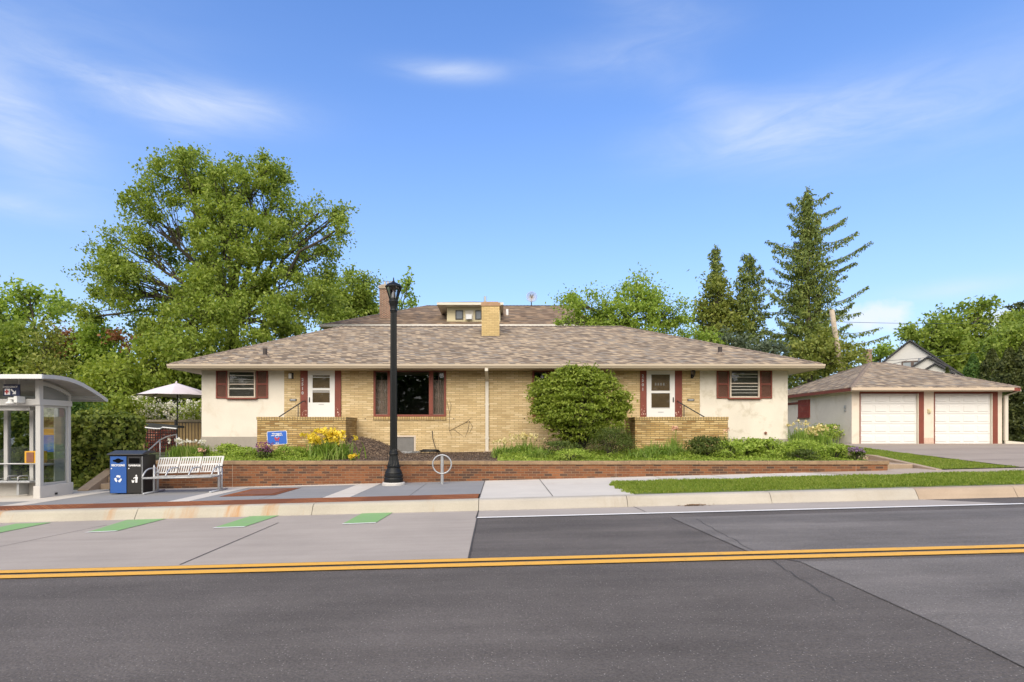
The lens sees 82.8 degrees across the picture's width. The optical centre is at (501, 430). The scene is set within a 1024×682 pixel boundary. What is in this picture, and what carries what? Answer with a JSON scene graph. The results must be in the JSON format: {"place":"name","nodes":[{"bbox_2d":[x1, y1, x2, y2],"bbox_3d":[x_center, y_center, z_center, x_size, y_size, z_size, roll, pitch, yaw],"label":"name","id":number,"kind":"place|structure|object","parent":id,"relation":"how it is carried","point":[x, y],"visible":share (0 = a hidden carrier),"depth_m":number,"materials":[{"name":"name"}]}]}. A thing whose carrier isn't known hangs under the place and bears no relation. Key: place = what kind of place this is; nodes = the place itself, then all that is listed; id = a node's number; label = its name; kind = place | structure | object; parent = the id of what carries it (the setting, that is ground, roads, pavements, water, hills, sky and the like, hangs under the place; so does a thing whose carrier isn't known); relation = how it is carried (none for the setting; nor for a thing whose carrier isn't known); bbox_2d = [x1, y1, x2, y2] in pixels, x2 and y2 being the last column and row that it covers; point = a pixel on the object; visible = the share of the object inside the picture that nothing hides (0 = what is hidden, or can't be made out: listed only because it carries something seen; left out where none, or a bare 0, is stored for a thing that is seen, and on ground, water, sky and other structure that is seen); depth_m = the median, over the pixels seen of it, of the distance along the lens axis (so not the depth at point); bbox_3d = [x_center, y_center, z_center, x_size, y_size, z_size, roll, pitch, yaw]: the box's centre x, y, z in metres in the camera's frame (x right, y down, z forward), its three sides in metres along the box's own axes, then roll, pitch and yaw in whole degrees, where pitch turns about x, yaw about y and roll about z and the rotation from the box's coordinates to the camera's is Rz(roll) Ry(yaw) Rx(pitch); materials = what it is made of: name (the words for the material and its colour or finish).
{"place":"outdoors","nodes":[
{"label":"outdoors","id":0,"kind":"place"},
{"bbox_2d":[0,481,483,505],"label":"pavement","id":1,"kind":"structure","parent":0,"point":[448,488],"depth_m":13.82,"materials":[{"name":"grey concrete"}]},
{"bbox_2d":[0,374,107,497],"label":"bus shelter","id":2,"kind":"object","parent":1,"relation":"on","point":[39,392],"visible":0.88,"depth_m":14.85,"materials":[{"name":"metal"}]},
{"bbox_2d":[44,428,53,451],"bbox_3d":[-11.748,0.244,15.075,0.406,0.626,0.021,0,0,0],"label":"route poster","id":3,"kind":"object","parent":2,"relation":"attached to","point":[48,439],"visible":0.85,"depth_m":15.07,"materials":[{"name":"paper"}]},
{"bbox_2d":[107,450,155,492],"bbox_3d":[-9.489,1.054,14.905,0.902,1.086,0.590,0,0,0],"label":"litter bin","id":4,"kind":"object","parent":1,"relation":"on","point":[128,468],"visible":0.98,"depth_m":14.65,"materials":[{"name":"metal"}]},
{"bbox_2d":[110,456,126,492],"bbox_3d":[-9.676,1.122,14.658,0.408,0.931,0.028,0,0,0],"label":"door","id":5,"kind":"structure","parent":4,"relation":"in","point":[118,464],"depth_m":14.65,"materials":[{"name":"blue metal"}]},
{"bbox_2d":[128,456,141,492],"bbox_3d":[-9.263,1.122,14.657,0.359,0.931,0.030,0,0,0],"label":"door","id":6,"kind":"structure","parent":4,"relation":"in","point":[134,462],"depth_m":14.65,"materials":[{"name":"black metal"}]},
{"bbox_2d":[142,456,227,494],"bbox_3d":[-8.068,1.133,14.843,1.749,0.932,0.913,0,0,0],"label":"bench","id":7,"kind":"object","parent":1,"relation":"on","point":[219,475],"visible":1,"depth_m":14.98,"materials":[{"name":"silver metal"}]},
{"bbox_2d":[0,483,380,505],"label":"pavement band","id":8,"kind":"object","parent":1,"relation":"on","point":[353,490],"visible":0.81,"depth_m":14.44,"materials":[{"name":"concrete"}]},
{"bbox_2d":[0,494,478,509],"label":"curb","id":9,"kind":"structure","parent":1,"relation":"on","point":[232,502],"depth_m":12.21,"materials":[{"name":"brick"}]},
{"bbox_2d":[382,277,404,485],"bbox_3d":[-2.859,-1.283,15.400,0.600,5.561,0.600,0,0,0],"label":"street lamp","id":10,"kind":"object","parent":1,"relation":"on","point":[393,475],"visible":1,"depth_m":15.32,"materials":[{"name":"metal"}]},
{"bbox_2d":[0,497,1023,681],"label":"road","id":11,"kind":"structure","parent":0,"point":[753,620],"depth_m":4.53,"materials":[{"name":"grey asphalt"}]},
{"bbox_2d":[0,511,477,569],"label":"bus lane","id":12,"kind":"structure","parent":11,"relation":"on","point":[328,538],"depth_m":8.28,"materials":[{"name":"concrete"}]},
{"bbox_2d":[0,512,392,531],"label":"road marking","id":13,"kind":"object","parent":12,"relation":"on","point":[360,518],"visible":1,"depth_m":10.63,"materials":[{"name":"green paint"}]},
{"bbox_2d":[84,503,1023,532],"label":"road marking","id":14,"kind":"object","parent":12,"relation":"on","point":[695,511],"visible":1,"depth_m":10.30,"materials":[{"name":"white paint"}]},
{"bbox_2d":[0,544,1023,577],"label":"road marking","id":15,"kind":"object","parent":11,"relation":"on","point":[512,563],"visible":1,"depth_m":6.32,"materials":[{"name":"yellow paint"}]},
{"bbox_2d":[478,499,1006,516],"bbox_3d":[4.405,1.448,10.885,9.690,0.276,1.130,0,0,0],"label":"gutter","id":16,"kind":"object","parent":11,"relation":"on","point":[693,508],"visible":1,"depth_m":10.90,"materials":[{"name":"concrete"}]},
{"bbox_2d":[672,507,1023,666],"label":"road patch","id":17,"kind":"object","parent":11,"relation":"on","point":[979,600],"visible":1,"depth_m":6.00,"materials":[{"name":"grey asphalt"}]},
{"bbox_2d":[0,431,1023,510],"bbox_3d":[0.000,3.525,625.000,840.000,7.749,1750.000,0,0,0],"label":"ground","id":18,"kind":"structure","parent":0,"point":[157,457],"depth_m":16.35,"materials":[{"name":"soil"}]},
{"bbox_2d":[0,309,54,373],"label":"dark tree","id":19,"kind":"object","parent":18,"relation":"on","point":[12,347],"visible":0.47,"depth_m":32.50,"materials":[{"name":"green plant"}]},
{"bbox_2d":[0,273,79,348],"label":"ash tree","id":20,"kind":"object","parent":18,"relation":"on","point":[22,300],"visible":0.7,"depth_m":39.64,"materials":[{"name":"green plant"}]},
{"bbox_2d":[0,309,81,377],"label":"larch tree","id":21,"kind":"object","parent":18,"relation":"on","point":[44,365],"visible":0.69,"depth_m":28.93,"materials":[{"name":"green plant"}]},
{"bbox_2d":[0,507,141,522],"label":"kerb","id":22,"kind":"structure","parent":18,"relation":"on","point":[79,514],"depth_m":11.53,"materials":[{"name":"beige concrete"}]},
{"bbox_2d":[0,407,150,487],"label":"hedge","id":23,"kind":"object","parent":18,"relation":"on","point":[97,437],"visible":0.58,"depth_m":16.96,"materials":[{"name":"green plant"}]},
{"bbox_2d":[46,394,110,414],"bbox_3d":[-15.895,-0.445,21.634,3.151,2.996,3.038,0,0,0],"label":"shrub","id":24,"kind":"object","parent":18,"relation":"on","point":[80,407],"visible":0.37,"depth_m":21.08,"materials":[{"name":"green plant"}]},
{"bbox_2d":[35,308,133,380],"bbox_3d":[-24.772,-3.194,35.135,6.905,8.492,5.128,0,0,0],"label":"birch tree","id":25,"kind":"object","parent":18,"relation":"on","point":[92,340],"visible":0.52,"depth_m":34.09,"materials":[{"name":"green plant"}]},
{"bbox_2d":[1,364,201,419],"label":"viburnum thicket","id":26,"kind":"object","parent":18,"relation":"on","point":[175,401],"visible":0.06,"depth_m":30.01,"materials":[{"name":"green plant"}]},
{"bbox_2d":[71,376,150,418],"bbox_3d":[-15.117,-0.524,22.117,2.840,3.152,2.824,0,0,0],"label":"shrub","id":27,"kind":"object","parent":18,"relation":"on","point":[118,401],"visible":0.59,"depth_m":22.30,"materials":[{"name":"green plant"}]},
{"bbox_2d":[97,327,140,366],"bbox_3d":[-20.269,-2.353,31.227,1.701,6.810,3.155,0,0,0],"label":"copper tree","id":28,"kind":"object","parent":18,"relation":"on","point":[114,337],"visible":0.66,"depth_m":30.48,"materials":[{"name":"red plant"}]},
{"bbox_2d":[61,339,188,405],"bbox_3d":[-18.155,-1.623,27.374,6.072,5.359,4.164,0,0,-28],"label":"linden tree","id":29,"kind":"object","parent":18,"relation":"on","point":[97,372],"visible":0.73,"depth_m":27.24,"materials":[{"name":"green plant"}]},
{"bbox_2d":[77,434,176,490],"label":"entry steps","id":30,"kind":"structure","parent":18,"relation":"on","point":[101,480],"depth_m":16.43,"materials":[{"name":"beige concrete"}]},
{"bbox_2d":[117,388,165,419],"bbox_3d":[-15.837,-0.430,25.169,2.841,2.964,1.920,0,0,33],"label":"spirea shrub","id":31,"kind":"object","parent":18,"relation":"on","point":[151,413],"visible":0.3,"depth_m":24.80,"materials":[{"name":"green plant"}]},
{"bbox_2d":[145,423,183,451],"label":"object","id":32,"kind":"structure","parent":18,"relation":"on","point":[152,437],"depth_m":20.40,"materials":[{"name":"metal"}]},
{"bbox_2d":[106,318,227,419],"bbox_3d":[-15.758,-2.244,29.329,5.998,6.598,5.035,0,0,24],"label":"linden tree","id":33,"kind":"object","parent":18,"relation":"on","point":[178,348],"visible":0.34,"depth_m":28.26,"materials":[{"name":"green plant"}]},
{"bbox_2d":[133,381,201,443],"bbox_3d":[-12.650,-0.534,22.600,2.689,2.769,2.689,0,0,0],"label":"patio parasol","id":34,"kind":"object","parent":18,"relation":"on","point":[176,389],"visible":0.89,"depth_m":22.21,"materials":[{"name":"fabric"}]},
{"bbox_2d":[139,420,201,449],"bbox_3d":[-13.292,0.229,24.015,4.616,1.341,0.130,0,0,0],"label":"board fence","id":35,"kind":"object","parent":18,"relation":"on","point":[197,431],"visible":0.2,"depth_m":24.00,"materials":[{"name":"beige wood"}]},
{"bbox_2d":[148,398,201,419],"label":"spirea shrub","id":36,"kind":"object","parent":18,"relation":"on","point":[187,413],"visible":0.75,"depth_m":25.20,"materials":[{"name":"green plant"}]},
{"bbox_2d":[56,139,360,354],"bbox_3d":[-16.232,-7.862,32.068,16.534,17.834,9.720,0,0,0],"label":"maple tree","id":37,"kind":"object","parent":18,"relation":"on","point":[214,296],"visible":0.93,"depth_m":31.54,"materials":[{"name":"green plant"}]},
{"bbox_2d":[135,502,316,518],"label":"kerb","id":38,"kind":"structure","parent":18,"relation":"on","point":[212,511],"depth_m":11.53,"materials":[{"name":"beige concrete"}]},
{"bbox_2d":[309,264,386,331],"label":"elm tree","id":39,"kind":"object","parent":18,"relation":"on","point":[363,294],"visible":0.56,"depth_m":50.99,"materials":[{"name":"green plant"}]},
{"bbox_2d":[312,498,478,514],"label":"kerb","id":40,"kind":"structure","parent":18,"relation":"on","point":[393,506],"depth_m":11.53,"materials":[{"name":"beige concrete"}]},
{"bbox_2d":[397,266,420,309],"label":"elm tree","id":41,"kind":"object","parent":18,"relation":"on","point":[407,283],"visible":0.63,"depth_m":54.99,"materials":[{"name":"green plant"}]},
{"bbox_2d":[319,281,584,328],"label":"neighbour house","id":42,"kind":"structure","parent":18,"relation":"on","point":[454,314],"depth_m":39.50,"materials":[{"name":"beige"}]},
{"bbox_2d":[167,302,825,453],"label":"brick house","id":43,"kind":"structure","parent":18,"relation":"on","point":[478,377],"depth_m":20.69,"materials":[{"name":"brick"}]},
{"bbox_2d":[226,371,257,398],"bbox_3d":[-9.242,-1.628,20.649,1.100,1.046,0.097,0,0,0],"label":"window","id":44,"kind":"structure","parent":43,"relation":"in","point":[241,384],"depth_m":20.69,"materials":[{"name":"white glass"}]},
{"bbox_2d":[308,371,334,416],"bbox_3d":[-6.406,-1.137,20.639,0.955,2.045,0.093,0,0,0],"label":"door","id":45,"kind":"structure","parent":43,"relation":"in","point":[321,384],"depth_m":20.64,"materials":[{"name":"white paint"}]},
{"bbox_2d":[397,435,415,450],"bbox_3d":[-3.457,0.530,20.715,0.810,0.699,0.070,0,0,0],"label":"basement window","id":46,"kind":"structure","parent":43,"relation":"in","point":[404,442],"depth_m":20.72,"materials":[{"name":"grey glass"}]},
{"bbox_2d":[373,371,445,416],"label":"window","id":47,"kind":"structure","parent":43,"relation":"in","point":[417,396],"depth_m":20.94,"materials":[{"name":"black glass"}]},
{"bbox_2d":[647,371,674,416],"bbox_3d":[5.673,-1.137,20.639,0.998,2.045,0.093,0,0,0],"label":"door","id":48,"kind":"structure","parent":43,"relation":"in","point":[660,384],"depth_m":20.64,"materials":[{"name":"white paint"}]},
{"bbox_2d":[728,371,761,398],"bbox_3d":[8.661,-1.657,20.649,1.176,1.103,0.097,0,0,0],"label":"window","id":49,"kind":"structure","parent":43,"relation":"in","point":[742,384],"depth_m":20.69,"materials":[{"name":"white glass"}]},
{"bbox_2d":[157,450,858,460],"bbox_3d":[0.200,0.784,18.450,21.000,0.282,4.500,0,0,0],"label":"mulch bed","id":50,"kind":"object","parent":18,"relation":"on","point":[425,458],"visible":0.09,"depth_m":18.01,"materials":[{"name":"brown soil"}]},
{"bbox_2d":[162,437,202,458],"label":"iris clump","id":51,"kind":"object","parent":50,"relation":"on","point":[180,450],"visible":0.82,"depth_m":18.02,"materials":[{"name":"green plant"}]},
{"bbox_2d":[267,431,286,444],"bbox_3d":[-7.073,0.461,18.305,0.648,0.909,0.025,0,0,0],"label":"yard sign","id":52,"kind":"object","parent":50,"relation":"on","point":[277,437],"visible":0.98,"depth_m":18.30,"materials":[{"name":"plastic"}]},
{"bbox_2d":[270,444,307,456],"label":"columbine plant","id":53,"kind":"object","parent":50,"relation":"on","point":[296,450],"visible":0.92,"depth_m":17.41,"materials":[{"name":"green plant"}]},
{"bbox_2d":[297,427,365,459],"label":"yellow flowers","id":54,"kind":"object","parent":50,"relation":"on","point":[332,448],"visible":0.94,"depth_m":17.43,"materials":[{"name":"yellow plant"}]},
{"bbox_2d":[346,437,402,456],"bbox_3d":[-4.504,0.548,19.750,2.300,0.669,1.800,0,0,0],"label":"mulch heap","id":55,"kind":"object","parent":50,"relation":"on","point":[384,451],"visible":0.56,"depth_m":19.21,"materials":[{"name":"brown soil"}]},
{"bbox_2d":[319,436,496,460],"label":"mulch chips","id":56,"kind":"object","parent":50,"relation":"on","point":[437,453],"visible":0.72,"depth_m":18.50,"materials":[{"name":"brown wood"}]},
{"bbox_2d":[491,437,517,457],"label":"flower clump","id":57,"kind":"object","parent":50,"relation":"on","point":[497,451],"visible":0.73,"depth_m":17.81,"materials":[{"name":"green plant"}]},
{"bbox_2d":[169,443,864,460],"bbox_3d":[0.502,0.681,18.374,19.861,0.539,4.119,0,0,0],"label":"ground cover","id":58,"kind":"object","parent":50,"relation":"on","point":[596,456],"visible":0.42,"depth_m":16.93,"materials":[{"name":"green plant"}]},
{"bbox_2d":[508,431,544,455],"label":"flower clump","id":59,"kind":"object","parent":50,"relation":"on","point":[524,446],"visible":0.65,"depth_m":18.27,"materials":[{"name":"green plant"}]},
{"bbox_2d":[534,439,585,453],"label":"hosta plant","id":60,"kind":"object","parent":50,"relation":"on","point":[565,445],"visible":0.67,"depth_m":17.31,"materials":[{"name":"green plant"}]},
{"bbox_2d":[550,448,594,460],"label":"phlox plant","id":61,"kind":"object","parent":50,"relation":"on","point":[580,453],"visible":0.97,"depth_m":16.47,"materials":[{"name":"green plant"}]},
{"bbox_2d":[523,360,637,448],"bbox_3d":[2.569,-0.682,18.690,3.770,3.174,2.353,0,0,0],"label":"burning bush","id":62,"kind":"object","parent":50,"relation":"on","point":[557,396],"visible":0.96,"depth_m":18.60,"materials":[{"name":"green plant"}]},
{"bbox_2d":[581,425,641,457],"bbox_3d":[3.407,0.359,17.640,1.858,1.081,1.783,0,0,-32],"label":"yew shrub","id":63,"kind":"object","parent":50,"relation":"on","point":[622,437],"visible":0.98,"depth_m":17.48,"materials":[{"name":"green plant"}]},
{"bbox_2d":[625,438,692,457],"bbox_3d":[4.897,0.525,17.803,2.996,0.611,2.085,0,0,0],"label":"daylily clump","id":64,"kind":"object","parent":50,"relation":"on","point":[664,449],"visible":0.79,"depth_m":17.48,"materials":[{"name":"green plant"}]},
{"bbox_2d":[678,435,732,455],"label":"peony plant","id":65,"kind":"object","parent":50,"relation":"on","point":[698,444],"visible":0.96,"depth_m":17.34,"materials":[{"name":"green plant"}]},
{"bbox_2d":[709,440,746,457],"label":"hosta plant","id":66,"kind":"object","parent":50,"relation":"on","point":[727,450],"visible":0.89,"depth_m":17.14,"materials":[{"name":"green plant"}]},
{"bbox_2d":[728,436,768,454],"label":"hosta plant","id":67,"kind":"object","parent":50,"relation":"on","point":[748,443],"visible":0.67,"depth_m":17.42,"materials":[{"name":"green plant"}]},
{"bbox_2d":[748,437,794,457],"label":"hosta plant","id":68,"kind":"object","parent":50,"relation":"on","point":[774,450],"visible":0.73,"depth_m":17.31,"materials":[{"name":"green plant"}]},
{"bbox_2d":[786,419,818,447],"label":"iris clump","id":69,"kind":"object","parent":50,"relation":"on","point":[800,434],"visible":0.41,"depth_m":20.49,"materials":[{"name":"green plant"}]},
{"bbox_2d":[780,448,825,460],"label":"peony plant","id":70,"kind":"object","parent":50,"relation":"on","point":[808,453],"visible":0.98,"depth_m":16.59,"materials":[{"name":"green plant"}]},
{"bbox_2d":[781,438,832,455],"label":"phlox plant","id":71,"kind":"object","parent":50,"relation":"on","point":[796,443],"visible":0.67,"depth_m":17.39,"materials":[{"name":"green plant"}]},
{"bbox_2d":[806,423,838,446],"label":"iris clump","id":72,"kind":"object","parent":50,"relation":"on","point":[817,430],"visible":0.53,"depth_m":20.44,"materials":[{"name":"green plant"}]},
{"bbox_2d":[814,443,854,459],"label":"hosta plant","id":73,"kind":"object","parent":50,"relation":"on","point":[837,449],"visible":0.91,"depth_m":16.84,"materials":[{"name":"green plant"}]},
{"bbox_2d":[156,459,888,488],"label":"planter wall","id":74,"kind":"structure","parent":18,"relation":"on","point":[257,473],"depth_m":16.00,"materials":[{"name":"red brick"}]},
{"bbox_2d":[479,495,627,510],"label":"kerb","id":75,"kind":"structure","parent":18,"relation":"on","point":[555,502],"depth_m":11.52,"materials":[{"name":"concrete"}]},
{"bbox_2d":[545,261,705,337],"bbox_3d":[6.992,-4.257,33.230,9.143,10.629,5.170,0,0,0],"label":"poplar tree","id":76,"kind":"object","parent":18,"relation":"on","point":[647,306],"visible":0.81,"depth_m":33.16,"materials":[{"name":"green plant"}]},
{"bbox_2d":[626,491,771,506],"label":"kerb","id":77,"kind":"structure","parent":18,"relation":"on","point":[706,498],"depth_m":11.53,"materials":[{"name":"concrete"}]},
{"bbox_2d":[677,320,727,344],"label":"shrub","id":78,"kind":"object","parent":18,"relation":"on","point":[699,336],"visible":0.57,"depth_m":35.19,"materials":[{"name":"green plant"}]},
{"bbox_2d":[698,244,732,339],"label":"spruce tree","id":79,"kind":"object","parent":18,"relation":"on","point":[714,258],"visible":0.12,"depth_m":44.30,"materials":[{"name":"green plant"}]},
{"bbox_2d":[682,265,754,344],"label":"boxelder tree","id":80,"kind":"object","parent":18,"relation":"on","point":[723,304],"visible":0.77,"depth_m":43.40,"materials":[{"name":"green plant"}]},
{"bbox_2d":[713,325,791,354],"bbox_3d":[14.661,-2.475,33.658,3.903,7.055,3.499,0,0,33],"label":"willow shrub","id":81,"kind":"object","parent":18,"relation":"on","point":[768,346],"visible":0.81,"depth_m":33.41,"materials":[{"name":"green plant"}]},
{"bbox_2d":[725,253,792,381],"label":"spruce tree","id":82,"kind":"object","parent":18,"relation":"on","point":[746,293],"visible":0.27,"depth_m":43.03,"materials":[{"name":"green plant"}]},
{"bbox_2d":[758,186,889,388],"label":"spruce tree","id":83,"kind":"object","parent":18,"relation":"on","point":[806,254],"visible":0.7,"depth_m":41.54,"materials":[{"name":"green plant"}]},
{"bbox_2d":[780,320,871,388],"bbox_3d":[20.728,-2.871,36.815,6.732,7.855,4.225,0,0,-9],"label":"linden tree","id":84,"kind":"object","parent":18,"relation":"on","point":[821,349],"visible":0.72,"depth_m":36.05,"materials":[{"name":"green plant"}]},
{"bbox_2d":[766,487,917,502],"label":"kerb","id":85,"kind":"structure","parent":18,"relation":"on","point":[837,495],"depth_m":11.53,"materials":[{"name":"concrete"}]},
{"bbox_2d":[861,340,898,361],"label":"elm tree","id":86,"kind":"object","parent":18,"relation":"on","point":[881,351],"visible":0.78,"depth_m":61.79,"materials":[{"name":"green plant"}]},
{"bbox_2d":[848,453,940,469],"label":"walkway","id":87,"kind":"structure","parent":18,"relation":"on","point":[896,464],"depth_m":16.60,"materials":[{"name":"beige concrete"}]},
{"bbox_2d":[829,309,976,372],"bbox_3d":[43.406,-6.253,52.617,56.864,14.156,2.876,0,0,-35],"label":"utility pole","id":88,"kind":"object","parent":18,"relation":"on","point":[833,318],"visible":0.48,"depth_m":35.94,"materials":[{"name":"brown wood"}]},
{"bbox_2d":[788,362,1023,443],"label":"garage","id":89,"kind":"structure","parent":18,"relation":"on","point":[878,403],"depth_m":25.69,"materials":[{"name":"paint"}]},
{"bbox_2d":[861,394,915,443],"bbox_3d":[17.109,-0.517,25.700,2.525,2.205,0.060,0,0,0],"label":"garage door","id":90,"kind":"structure","parent":89,"relation":"in","point":[885,418],"depth_m":25.69,"materials":[{"name":"white metal"}]},
{"bbox_2d":[935,394,989,443],"bbox_3d":[20.378,-0.517,25.700,2.506,2.205,0.060,0,0,0],"label":"garage door","id":91,"kind":"structure","parent":89,"relation":"in","point":[959,418],"depth_m":25.69,"materials":[{"name":"white metal"}]},
{"bbox_2d":[882,339,962,375],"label":"gable house","id":92,"kind":"structure","parent":18,"relation":"on","point":[909,350],"depth_m":47.63,"materials":[{"name":"paint"}]},
{"bbox_2d":[893,294,1023,373],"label":"oak tree","id":93,"kind":"object","parent":18,"relation":"on","point":[943,341],"visible":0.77,"depth_m":55.19,"materials":[{"name":"green plant"}]},
{"bbox_2d":[907,485,1016,499],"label":"kerb","id":94,"kind":"structure","parent":18,"relation":"on","point":[965,492],"depth_m":11.52,"materials":[{"name":"beige concrete"}]},
{"bbox_2d":[962,353,986,379],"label":"arborvitae","id":95,"kind":"object","parent":18,"relation":"on","point":[973,360],"visible":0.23,"depth_m":36.85,"materials":[{"name":"green plant"}]},
{"bbox_2d":[976,348,1003,418],"bbox_3d":[30.461,-2.120,36.004,2.041,6.041,2.003,0,0,0],"label":"arborvitae","id":96,"kind":"object","parent":18,"relation":"on","point":[991,359],"visible":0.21,"depth_m":35.88,"materials":[{"name":"green plant"}]},
{"bbox_2d":[966,309,1023,380],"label":"oak tree","id":97,"kind":"object","parent":18,"relation":"on","point":[1004,338],"visible":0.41,"depth_m":45.09,"materials":[{"name":"green plant"}]},
{"bbox_2d":[990,347,1023,443],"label":"arborvitae","id":98,"kind":"object","parent":18,"relation":"on","point":[1001,367],"visible":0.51,"depth_m":28.20,"materials":[{"name":"green plant"}]},
{"bbox_2d":[1002,340,1023,441],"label":"arborvitae","id":99,"kind":"object","parent":18,"relation":"on","point":[1019,356],"visible":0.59,"depth_m":27.81,"materials":[{"name":"green plant"}]},
{"bbox_2d":[0,0,1023,386],"label":"sky","id":100,"kind":"structure","parent":0,"point":[503,151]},
{"bbox_2d":[480,473,846,497],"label":"sidewalk","id":101,"kind":"structure","parent":0,"point":[538,488],"depth_m":14.13,"materials":[{"name":"concrete"}]},
{"bbox_2d":[609,469,1023,493],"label":"grass","id":102,"kind":"structure","parent":0,"point":[820,481],"depth_m":13.01,"materials":[{"name":"green plant"}]},
{"bbox_2d":[803,468,1023,474],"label":"sidewalk","id":103,"kind":"structure","parent":0,"point":[903,471],"depth_m":15.51,"materials":[{"name":"beige concrete"}]},
{"bbox_2d":[843,445,1015,468],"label":"grass","id":104,"kind":"structure","parent":0,"point":[954,463],"depth_m":17.66,"materials":[{"name":"green plant"}]},
{"bbox_2d":[845,444,1023,466],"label":"driveway","id":105,"kind":"structure","parent":0,"point":[1012,454],"depth_m":20.89,"materials":[{"name":"concrete"}]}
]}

